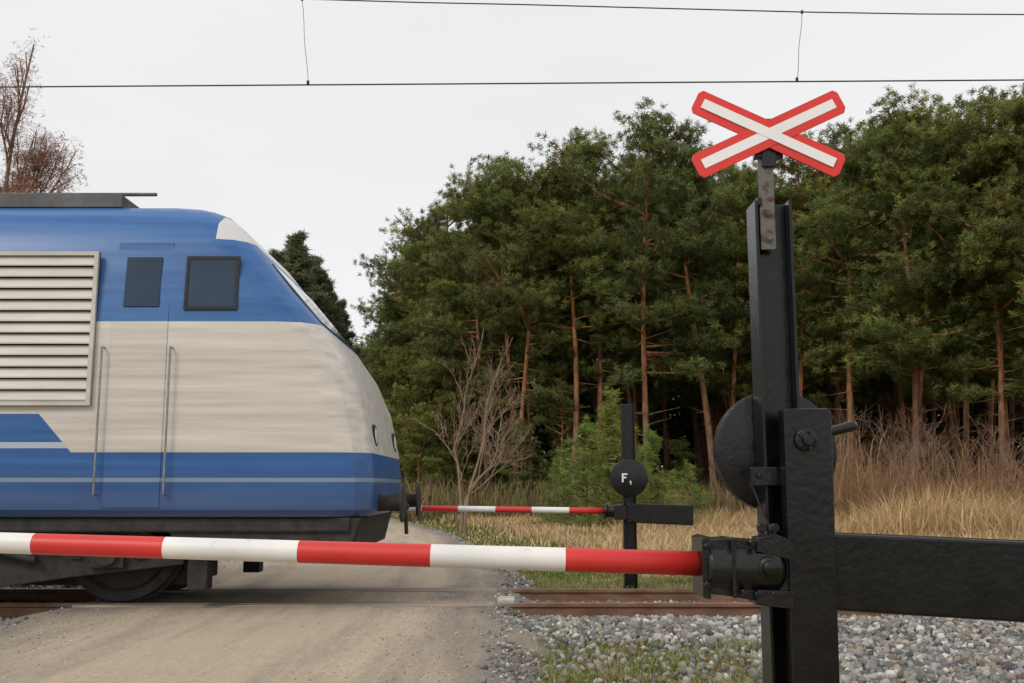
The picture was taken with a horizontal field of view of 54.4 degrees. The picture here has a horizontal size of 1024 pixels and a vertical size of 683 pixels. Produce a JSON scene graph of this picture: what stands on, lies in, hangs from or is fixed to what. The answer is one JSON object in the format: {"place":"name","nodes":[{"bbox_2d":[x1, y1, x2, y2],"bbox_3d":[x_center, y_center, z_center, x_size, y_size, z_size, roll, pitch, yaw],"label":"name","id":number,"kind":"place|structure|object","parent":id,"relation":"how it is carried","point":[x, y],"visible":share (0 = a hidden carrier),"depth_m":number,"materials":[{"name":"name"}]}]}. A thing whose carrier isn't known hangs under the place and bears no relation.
{"place":"outdoors","nodes":[
{"label":"outdoors","id":0,"kind":"place"},
{"bbox_2d":[0,518,556,682],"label":"road","id":1,"kind":"structure","parent":0,"point":[254,635],"depth_m":8.24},
{"bbox_2d":[0,591,502,682],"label":"road grit","id":2,"kind":"object","parent":1,"relation":"on","point":[284,647],"visible":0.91,"depth_m":8.29,"materials":[{"name":"gravel"}]},
{"bbox_2d":[72,604,494,607],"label":"crossing edge beam","id":3,"kind":"structure","parent":1,"relation":"on","point":[197,605],"depth_m":10.18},
{"bbox_2d":[82,601,494,602],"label":"crossing edge beam","id":4,"kind":"structure","parent":1,"relation":"on","point":[301,602],"depth_m":10.41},
{"bbox_2d":[159,590,496,592],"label":"crossing edge beam","id":5,"kind":"structure","parent":1,"relation":"on","point":[482,591],"depth_m":11.62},
{"bbox_2d":[182,588,496,588],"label":"crossing edge beam","id":6,"kind":"structure","parent":1,"relation":"on","point":[351,588],"depth_m":11.85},
{"bbox_2d":[17,511,753,682],"bbox_3d":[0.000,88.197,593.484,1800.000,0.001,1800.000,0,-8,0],"label":"ground","id":7,"kind":"structure","parent":0,"point":[394,513],"depth_m":7.93,"materials":[{"name":"soil"}]},
{"bbox_2d":[0,28,87,192],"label":"bare tree","id":8,"kind":"object","parent":7,"relation":"on","point":[33,159],"visible":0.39,"depth_m":30.16,"materials":[{"name":"red plant"}]},
{"bbox_2d":[280,229,349,343],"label":"spruce tree","id":9,"kind":"object","parent":7,"relation":"on","point":[301,262],"visible":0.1,"depth_m":62.79,"materials":[{"name":"plant"}]},
{"bbox_2d":[304,265,364,358],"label":"spruce tree","id":10,"kind":"object","parent":7,"relation":"on","point":[323,282],"visible":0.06,"depth_m":66.98,"materials":[{"name":"plant"}]},
{"bbox_2d":[335,297,367,367],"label":"spruce tree","id":11,"kind":"object","parent":7,"relation":"on","point":[341,303],"visible":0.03,"depth_m":70.68,"materials":[{"name":"plant"}]},
{"bbox_2d":[349,253,438,477],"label":"pine tree","id":12,"kind":"object","parent":7,"relation":"on","point":[361,307],"visible":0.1,"depth_m":61.82,"materials":[{"name":"green plant"}]},
{"bbox_2d":[354,294,451,484],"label":"pine tree","id":13,"kind":"object","parent":7,"relation":"on","point":[384,317],"visible":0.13,"depth_m":60.18,"materials":[{"name":"green plant"}]},
{"bbox_2d":[376,342,453,486],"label":"pine tree","id":14,"kind":"object","parent":7,"relation":"on","point":[397,367],"visible":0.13,"depth_m":55.12,"materials":[{"name":"green plant"}]},
{"bbox_2d":[381,284,449,476],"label":"pine tree","id":15,"kind":"object","parent":7,"relation":"on","point":[401,306],"visible":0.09,"depth_m":57.52,"materials":[{"name":"green plant"}]},
{"bbox_2d":[353,240,479,449],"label":"pine tree","id":16,"kind":"object","parent":7,"relation":"on","point":[411,286],"visible":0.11,"depth_m":58.14,"materials":[{"name":"green plant"}]},
{"bbox_2d":[395,403,449,498],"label":"pine tree","id":17,"kind":"object","parent":7,"relation":"on","point":[414,430],"visible":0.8,"depth_m":49.38,"materials":[{"name":"green plant"}]},
{"bbox_2d":[384,344,464,500],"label":"pine tree","id":18,"kind":"object","parent":7,"relation":"on","point":[427,382],"visible":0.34,"depth_m":53.63,"materials":[{"name":"green plant"}]},
{"bbox_2d":[367,204,484,485],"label":"pine tree","id":19,"kind":"object","parent":7,"relation":"on","point":[389,301],"visible":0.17,"depth_m":57.60,"materials":[{"name":"green plant"}]},
{"bbox_2d":[378,188,483,492],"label":"pine tree","id":20,"kind":"object","parent":7,"relation":"on","point":[410,251],"visible":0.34,"depth_m":54.36,"materials":[{"name":"green plant"}]},
{"bbox_2d":[404,380,487,498],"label":"pine tree","id":21,"kind":"object","parent":7,"relation":"on","point":[444,400],"visible":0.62,"depth_m":50.58,"materials":[{"name":"green plant"}]},
{"bbox_2d":[398,253,519,505],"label":"pine tree","id":22,"kind":"object","parent":7,"relation":"on","point":[449,293],"visible":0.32,"depth_m":52.12,"materials":[{"name":"green plant"}]},
{"bbox_2d":[401,187,537,497],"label":"pine tree","id":23,"kind":"object","parent":7,"relation":"on","point":[457,329],"visible":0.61,"depth_m":50.33,"materials":[{"name":"green plant"}]},
{"bbox_2d":[414,328,533,535],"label":"bare tree","id":24,"kind":"object","parent":7,"relation":"on","point":[463,519],"visible":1,"depth_m":29.07,"materials":[{"name":"brown plant"}]},
{"bbox_2d":[440,321,522,498],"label":"pine tree","id":25,"kind":"object","parent":7,"relation":"on","point":[496,426],"visible":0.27,"depth_m":51.45,"materials":[{"name":"green plant"}]},
{"bbox_2d":[433,150,581,484],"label":"pine tree","id":26,"kind":"object","parent":7,"relation":"on","point":[478,190],"visible":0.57,"depth_m":49.18,"materials":[{"name":"green plant"}]},
{"bbox_2d":[0,197,1023,682],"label":"level crossing barrier","id":27,"kind":"object","parent":7,"relation":"on","point":[798,569],"visible":1,"depth_m":3.85,"materials":[{"name":"metal"}]},
{"bbox_2d":[691,90,844,249],"bbox_3d":[1.065,-0.711,4.132,0.645,0.674,0.060,0,-8,0],"label":"railway crossing sign","id":28,"kind":"object","parent":27,"relation":"attached to","point":[766,143],"visible":1,"depth_m":4.12,"materials":[{"name":"metal"}]},
{"bbox_2d":[0,528,1023,682],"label":"ballast stones","id":29,"kind":"object","parent":7,"relation":"on","point":[882,648],"visible":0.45,"depth_m":8.60,"materials":[{"name":"gravel"}]},
{"bbox_2d":[483,417,545,506],"bbox_3d":[0.108,5.864,46.665,2.964,4.686,2.671,1,-8,-5],"label":"bush","id":30,"kind":"object","parent":7,"relation":"on","point":[526,475],"visible":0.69,"depth_m":46.60,"materials":[{"name":"green plant"}]},
{"bbox_2d":[469,177,571,451],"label":"pine tree","id":31,"kind":"object","parent":7,"relation":"on","point":[519,386],"visible":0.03,"depth_m":58.55,"materials":[{"name":"green plant"}]},
{"bbox_2d":[446,162,597,500],"bbox_3d":[0.517,-0.315,48.079,9.110,17.344,7.456,8,-11,-42],"label":"pine tree","id":32,"kind":"object","parent":7,"relation":"on","point":[532,354],"visible":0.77,"depth_m":48.18,"materials":[{"name":"green plant"}]},
{"bbox_2d":[467,196,580,499],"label":"pine tree","id":33,"kind":"object","parent":7,"relation":"on","point":[508,219],"visible":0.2,"depth_m":50.09,"materials":[{"name":"green plant"}]},
{"bbox_2d":[503,194,592,472],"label":"pine tree","id":34,"kind":"object","parent":7,"relation":"on","point":[571,361],"visible":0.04,"depth_m":50.33,"materials":[{"name":"green plant"}]},
{"bbox_2d":[407,404,692,588],"bbox_3d":[-0.136,2.064,13.129,5.010,2.494,0.271,0,-8,0],"label":"level crossing barrier","id":35,"kind":"object","parent":7,"relation":"on","point":[628,477],"visible":0.9,"depth_m":13.06,"materials":[{"name":"metal"}]},
{"bbox_2d":[524,390,589,498],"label":"pine tree","id":36,"kind":"object","parent":7,"relation":"on","point":[555,429],"visible":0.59,"depth_m":47.63,"materials":[{"name":"green plant"}]},
{"bbox_2d":[536,446,590,523],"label":"young pine bush","id":37,"kind":"object","parent":7,"relation":"on","point":[560,453],"visible":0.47,"depth_m":33.69,"materials":[{"name":"green plant"}]},
{"bbox_2d":[531,292,605,481],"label":"pine tree","id":38,"kind":"object","parent":7,"relation":"on","point":[587,385],"visible":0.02,"depth_m":62.63,"materials":[{"name":"green plant"}]},
{"bbox_2d":[517,223,630,446],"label":"pine tree","id":39,"kind":"object","parent":7,"relation":"on","point":[566,380],"visible":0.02,"depth_m":53.07,"materials":[{"name":"green plant"}]},
{"bbox_2d":[528,415,621,528],"bbox_3d":[2.178,4.175,31.472,3.362,3.954,4.160,-1,-8,7],"label":"young pine bush","id":40,"kind":"object","parent":7,"relation":"on","point":[586,427],"visible":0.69,"depth_m":31.53,"materials":[{"name":"green plant"}]},
{"bbox_2d":[497,125,658,500],"bbox_3d":[2.910,-1.388,48.316,7.573,19.575,8.202,1,-8,-5],"label":"pine tree","id":41,"kind":"object","parent":7,"relation":"on","point":[598,265],"visible":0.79,"depth_m":47.92,"materials":[{"name":"green plant"}]},
{"bbox_2d":[561,433,621,525],"bbox_3d":[3.089,4.543,32.467,2.953,3.473,3.654,5,-9,-28],"label":"young pine bush","id":42,"kind":"object","parent":7,"relation":"on","point":[608,461],"visible":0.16,"depth_m":32.46,"materials":[{"name":"green plant"}]},
{"bbox_2d":[521,133,676,493],"bbox_3d":[4.647,-1.134,50.060,8.450,19.524,7.541,-1,-8,7],"label":"pine tree","id":43,"kind":"object","parent":7,"relation":"on","point":[618,360],"visible":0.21,"depth_m":49.43,"materials":[{"name":"green plant"}]},
{"bbox_2d":[531,572,692,588],"bbox_3d":[2.937,3.325,13.683,5.469,0.160,2.648,0,-8,0],"label":"green grass strip","id":44,"kind":"object","parent":7,"relation":"on","point":[574,584],"depth_m":13.76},
{"bbox_2d":[566,194,666,460],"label":"pine tree","id":45,"kind":"object","parent":7,"relation":"on","point":[629,400],"visible":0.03,"depth_m":52.07,"materials":[{"name":"green plant"}]},
{"bbox_2d":[586,440,657,526],"bbox_3d":[3.574,4.299,29.876,2.437,3.064,2.609,-8,-11,43],"label":"young pine bush","id":46,"kind":"object","parent":7,"relation":"on","point":[644,500],"visible":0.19,"depth_m":29.69,"materials":[{"name":"green plant"}]},
{"bbox_2d":[568,189,679,461],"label":"pine tree","id":47,"kind":"object","parent":7,"relation":"on","point":[653,333],"visible":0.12,"depth_m":52.96,"materials":[{"name":"green plant"}]},
{"bbox_2d":[566,385,688,528],"bbox_3d":[3.505,3.619,30.798,3.783,4.757,4.051,6,-10,-36],"label":"young pine bush","id":48,"kind":"object","parent":7,"relation":"on","point":[594,460],"visible":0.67,"depth_m":30.79,"materials":[{"name":"green plant"}]},
{"bbox_2d":[527,109,744,502],"bbox_3d":[5.673,-1.676,46.051,10.231,19.454,8.607,-1,-8,6],"label":"pine tree","id":49,"kind":"object","parent":7,"relation":"on","point":[634,284],"visible":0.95,"depth_m":45.46,"materials":[{"name":"green plant"}]},
{"bbox_2d":[592,223,694,409],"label":"pine tree","id":50,"kind":"object","parent":7,"relation":"on","point":[662,391],"visible":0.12,"depth_m":54.58,"materials":[{"name":"green plant"}]},
{"bbox_2d":[562,641,739,660],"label":"ballast bed","id":51,"kind":"object","parent":7,"relation":"on","point":[690,647],"depth_m":8.48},
{"bbox_2d":[0,589,750,602],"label":"railway rail","id":52,"kind":"object","parent":51,"relation":"on","point":[540,595],"depth_m":11.73,"materials":[{"name":"metal"}]},
{"bbox_2d":[0,193,421,602],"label":"locomotive","id":53,"kind":"object","parent":52,"relation":"on","point":[178,372],"visible":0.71,"depth_m":9.95,"materials":[{"name":"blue metal"}]},
{"bbox_2d":[101,243,174,507],"bbox_3d":[-3.740,0.308,9.981,0.560,2.680,0.102,0,-8,0],"label":"door","id":54,"kind":"structure","parent":53,"relation":"in","point":[138,348],"depth_m":9.91,"materials":[{"name":"white metal"}]},
{"bbox_2d":[183,256,240,309],"bbox_3d":[-3.040,-0.595,10.098,0.540,0.560,0.078,0,-8,0],"label":"cab window","id":55,"kind":"structure","parent":53,"relation":"in","point":[211,282],"depth_m":10.09,"materials":[{"name":"grey glass"}]},
{"bbox_2d":[0,603,913,619],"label":"railway rail","id":56,"kind":"object","parent":51,"relation":"on","point":[565,610],"depth_m":10.31,"materials":[{"name":"metal"}]},
{"bbox_2d":[601,423,701,525],"bbox_3d":[4.448,4.309,31.478,3.117,3.666,3.858,4,-9,-28],"label":"young pine bush","id":57,"kind":"object","parent":7,"relation":"on","point":[651,438],"visible":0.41,"depth_m":31.66,"materials":[{"name":"green plant"}]},
{"bbox_2d":[612,96,749,507],"bbox_3d":[8.298,-1.760,47.713,6.931,20.083,7.629,0,-8,2],"label":"pine tree","id":58,"kind":"object","parent":7,"relation":"on","point":[677,135],"visible":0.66,"depth_m":46.92,"materials":[{"name":"green plant"}]},
{"bbox_2d":[646,187,721,493],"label":"pine tree","id":59,"kind":"object","parent":7,"relation":"on","point":[665,454],"visible":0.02,"depth_m":59.29,"materials":[{"name":"green plant"}]},
{"bbox_2d":[664,437,704,497],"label":"bush","id":60,"kind":"object","parent":7,"relation":"on","point":[679,443],"visible":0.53,"depth_m":49.32,"materials":[{"name":"green plant"}]},
{"bbox_2d":[527,629,851,682],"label":"trackside grass","id":61,"kind":"structure","parent":7,"relation":"on","point":[578,678],"depth_m":7.71,"materials":[{"name":"plant"}]},
{"bbox_2d":[660,170,722,486],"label":"pine tree","id":62,"kind":"object","parent":7,"relation":"on","point":[700,459],"visible":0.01,"depth_m":79.65,"materials":[{"name":"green plant"}]},
{"bbox_2d":[646,163,753,407],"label":"pine tree","id":63,"kind":"object","parent":7,"relation":"on","point":[704,269],"visible":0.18,"depth_m":49.53,"materials":[{"name":"green plant"}]},
{"bbox_2d":[654,208,748,480],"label":"pine tree","id":64,"kind":"object","parent":7,"relation":"on","point":[716,398],"visible":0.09,"depth_m":61.65,"materials":[{"name":"green plant"}]},
{"bbox_2d":[672,459,731,520],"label":"young pine bush","id":65,"kind":"object","parent":7,"relation":"on","point":[689,476],"visible":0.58,"depth_m":35.51,"materials":[{"name":"green plant"}]},
{"bbox_2d":[701,406,708,485],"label":"pine tree","id":66,"kind":"object","parent":7,"relation":"on","point":[704,440],"visible":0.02,"depth_m":87.11,"materials":[{"name":"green plant"}]},
{"bbox_2d":[404,472,1023,522],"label":"forest undergrowth","id":67,"kind":"object","parent":7,"relation":"on","point":[722,499],"visible":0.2,"depth_m":41.70,"materials":[{"name":"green plant"}]},
{"bbox_2d":[420,358,1023,494],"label":"wood","id":68,"kind":"object","parent":7,"relation":"on","point":[681,429],"visible":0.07,"depth_m":91.04,"materials":[{"name":"plant"}]},
{"bbox_2d":[691,207,752,393],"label":"pine tree","id":69,"kind":"object","parent":7,"relation":"on","point":[732,329],"visible":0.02,"depth_m":57.80,"materials":[{"name":"green plant"}]},
{"bbox_2d":[653,162,812,498],"bbox_3d":[10.666,-0.351,48.778,6.995,17.621,7.924,5,-10,-31],"label":"pine tree","id":70,"kind":"object","parent":7,"relation":"on","point":[739,183],"visible":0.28,"depth_m":48.64,"materials":[{"name":"green plant"}]},
{"bbox_2d":[696,159,852,408],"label":"pine tree","id":71,"kind":"object","parent":7,"relation":"on","point":[748,391],"visible":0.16,"depth_m":48.31,"materials":[{"name":"green plant"}]},
{"bbox_2d":[733,262,857,413],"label":"pine tree","id":72,"kind":"object","parent":7,"relation":"on","point":[830,397],"visible":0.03,"depth_m":56.34,"materials":[{"name":"green plant"}]},
{"bbox_2d":[711,128,881,396],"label":"pine tree","id":73,"kind":"object","parent":7,"relation":"on","point":[743,288],"visible":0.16,"depth_m":46.92,"materials":[{"name":"green plant"}]},
{"bbox_2d":[606,477,1023,539],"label":"tall dry reeds","id":74,"kind":"object","parent":7,"relation":"on","point":[962,516],"visible":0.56,"depth_m":25.88,"materials":[{"name":"beige plant"}]},
{"bbox_2d":[785,180,882,474],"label":"pine tree","id":75,"kind":"object","parent":7,"relation":"on","point":[855,404],"depth_m":60.88,"materials":[{"name":"green plant"}]},
{"bbox_2d":[774,139,899,477],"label":"pine tree","id":76,"kind":"object","parent":7,"relation":"on","point":[804,195],"visible":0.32,"depth_m":46.42,"materials":[{"name":"green plant"}]},
{"bbox_2d":[796,169,903,486],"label":"pine tree","id":77,"kind":"object","parent":7,"relation":"on","point":[837,403],"visible":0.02,"depth_m":51.88,"materials":[{"name":"green plant"}]},
{"bbox_2d":[831,405,868,519],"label":"bare shrub","id":78,"kind":"object","parent":7,"relation":"on","point":[843,443],"visible":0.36,"depth_m":36.18,"materials":[{"name":"red plant"}]},
{"bbox_2d":[792,116,924,501],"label":"pine tree","id":79,"kind":"object","parent":7,"relation":"on","point":[841,218],"visible":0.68,"depth_m":43.93,"materials":[{"name":"green plant"}]},
{"bbox_2d":[842,428,880,494],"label":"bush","id":80,"kind":"object","parent":7,"relation":"on","point":[865,439],"visible":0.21,"depth_m":57.36,"materials":[{"name":"plant"}]},
{"bbox_2d":[814,170,937,480],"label":"pine tree","id":81,"kind":"object","parent":7,"relation":"on","point":[886,394],"visible":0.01,"depth_m":53.70,"materials":[{"name":"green plant"}]},
{"bbox_2d":[854,380,909,474],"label":"pine tree","id":82,"kind":"object","parent":7,"relation":"on","point":[894,398],"visible":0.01,"depth_m":55.79,"materials":[{"name":"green plant"}]},
{"bbox_2d":[823,101,957,481],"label":"pine tree","id":83,"kind":"object","parent":7,"relation":"on","point":[900,398],"visible":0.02,"depth_m":50.09,"materials":[{"name":"green plant"}]},
{"bbox_2d":[837,420,946,508],"bbox_3d":[12.575,4.398,33.678,4.107,3.830,2.970,-4,-9,23],"label":"bare shrub","id":84,"kind":"object","parent":7,"relation":"on","point":[909,453],"visible":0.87,"depth_m":33.58,"materials":[{"name":"red plant"}]},
{"bbox_2d":[836,403,966,500],"bbox_3d":[14.513,4.496,37.019,5.337,4.608,3.442,4,-9,-23],"label":"bare shrub","id":85,"kind":"object","parent":7,"relation":"on","point":[912,433],"visible":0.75,"depth_m":37.13,"materials":[{"name":"red plant"}]},
{"bbox_2d":[825,197,990,463],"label":"pine tree","id":86,"kind":"object","parent":7,"relation":"on","point":[885,404],"visible":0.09,"depth_m":50.84,"materials":[{"name":"green plant"}]},
{"bbox_2d":[802,82,1015,484],"bbox_3d":[17.235,-1.787,42.818,9.854,18.738,8.291,8,-11,-42],"label":"pine tree","id":87,"kind":"object","parent":7,"relation":"on","point":[913,207],"visible":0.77,"depth_m":41.59,"materials":[{"name":"green plant"}]},
{"bbox_2d":[854,223,963,485],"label":"pine tree","id":88,"kind":"object","parent":7,"relation":"on","point":[950,415],"visible":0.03,"depth_m":51.56,"materials":[{"name":"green plant"}]},
{"bbox_2d":[851,99,992,488],"bbox_3d":[17.899,-1.779,41.988,6.372,18.464,7.014,1,-8,-8],"label":"pine tree","id":89,"kind":"object","parent":7,"relation":"on","point":[944,253],"visible":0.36,"depth_m":41.68,"materials":[{"name":"green plant"}]},
{"bbox_2d":[822,404,1023,521],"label":"brown brush","id":90,"kind":"object","parent":7,"relation":"on","point":[850,489],"visible":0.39,"depth_m":34.61,"materials":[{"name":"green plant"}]},
{"bbox_2d":[926,393,950,483],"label":"pine tree","id":91,"kind":"object","parent":7,"relation":"on","point":[946,429],"depth_m":70.25,"materials":[{"name":"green plant"}]},
{"bbox_2d":[901,195,982,479],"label":"pine tree","id":92,"kind":"object","parent":7,"relation":"on","point":[955,420],"depth_m":53.75,"materials":[{"name":"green plant"}]},
{"bbox_2d":[925,308,962,488],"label":"pine tree","id":93,"kind":"object","parent":7,"relation":"on","point":[933,427],"depth_m":54.62,"materials":[{"name":"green plant"}]},
{"bbox_2d":[893,137,1022,493],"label":"pine tree","id":94,"kind":"object","parent":7,"relation":"on","point":[952,319],"visible":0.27,"depth_m":42.10,"materials":[{"name":"green plant"}]},
{"bbox_2d":[896,85,1023,496],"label":"pine tree","id":95,"kind":"object","parent":7,"relation":"on","point":[986,127],"visible":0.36,"depth_m":40.33,"materials":[{"name":"green plant"}]},
{"bbox_2d":[909,124,1023,501],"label":"pine tree","id":96,"kind":"object","parent":7,"relation":"on","point":[1003,358],"visible":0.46,"depth_m":40.32,"materials":[{"name":"green plant"}]},
{"bbox_2d":[925,282,1017,481],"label":"pine tree","id":97,"kind":"object","parent":7,"relation":"on","point":[978,381],"visible":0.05,"depth_m":61.45,"materials":[{"name":"green plant"}]},
{"bbox_2d":[923,82,1023,329],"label":"pine tree","id":98,"kind":"object","parent":7,"relation":"on","point":[1007,248],"visible":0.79,"depth_m":38.35,"materials":[{"name":"green plant"}]},
{"bbox_2d":[942,415,1023,498],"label":"bare shrub","id":99,"kind":"object","parent":7,"relation":"on","point":[998,455],"visible":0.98,"depth_m":32.98,"materials":[{"name":"red plant"}]},
{"bbox_2d":[953,153,1023,486],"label":"pine tree","id":100,"kind":"object","parent":7,"relation":"on","point":[990,416],"depth_m":50.95,"materials":[{"name":"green plant"}]},
{"bbox_2d":[957,81,1023,364],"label":"pine tree","id":101,"kind":"object","parent":7,"relation":"on","point":[1005,168],"visible":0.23,"depth_m":39.41,"materials":[{"name":"green plant"}]},
{"bbox_2d":[1009,346,1021,485],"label":"pine tree","id":102,"kind":"object","parent":7,"relation":"on","point":[1012,416],"depth_m":81.22,"materials":[{"name":"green plant"}]},
{"bbox_2d":[0,0,1023,466],"label":"sky","id":103,"kind":"structure","parent":0,"point":[332,163],"materials":[{"name":"white"}]},
{"bbox_2d":[333,0,1023,14],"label":"messenger wire","id":104,"kind":"object","parent":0,"point":[679,8],"visible":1,"depth_m":12.03,"materials":[{"name":"black metal"}]},
{"bbox_2d":[301,0,308,83],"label":"wire dropper","id":105,"kind":"object","parent":104,"relation":"hanging from","point":[304,43],"visible":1,"depth_m":11.97,"materials":[{"name":"black metal"}]},
{"bbox_2d":[0,79,1023,87],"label":"contact wire","id":106,"kind":"object","parent":105,"relation":"hanging from","point":[512,83],"visible":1,"depth_m":11.89,"materials":[{"name":"black metal"}]},
{"bbox_2d":[390,512,1023,588],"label":"dry grass field","id":107,"kind":"structure","parent":0,"point":[519,530],"depth_m":25.05,"materials":[{"name":"plant"}]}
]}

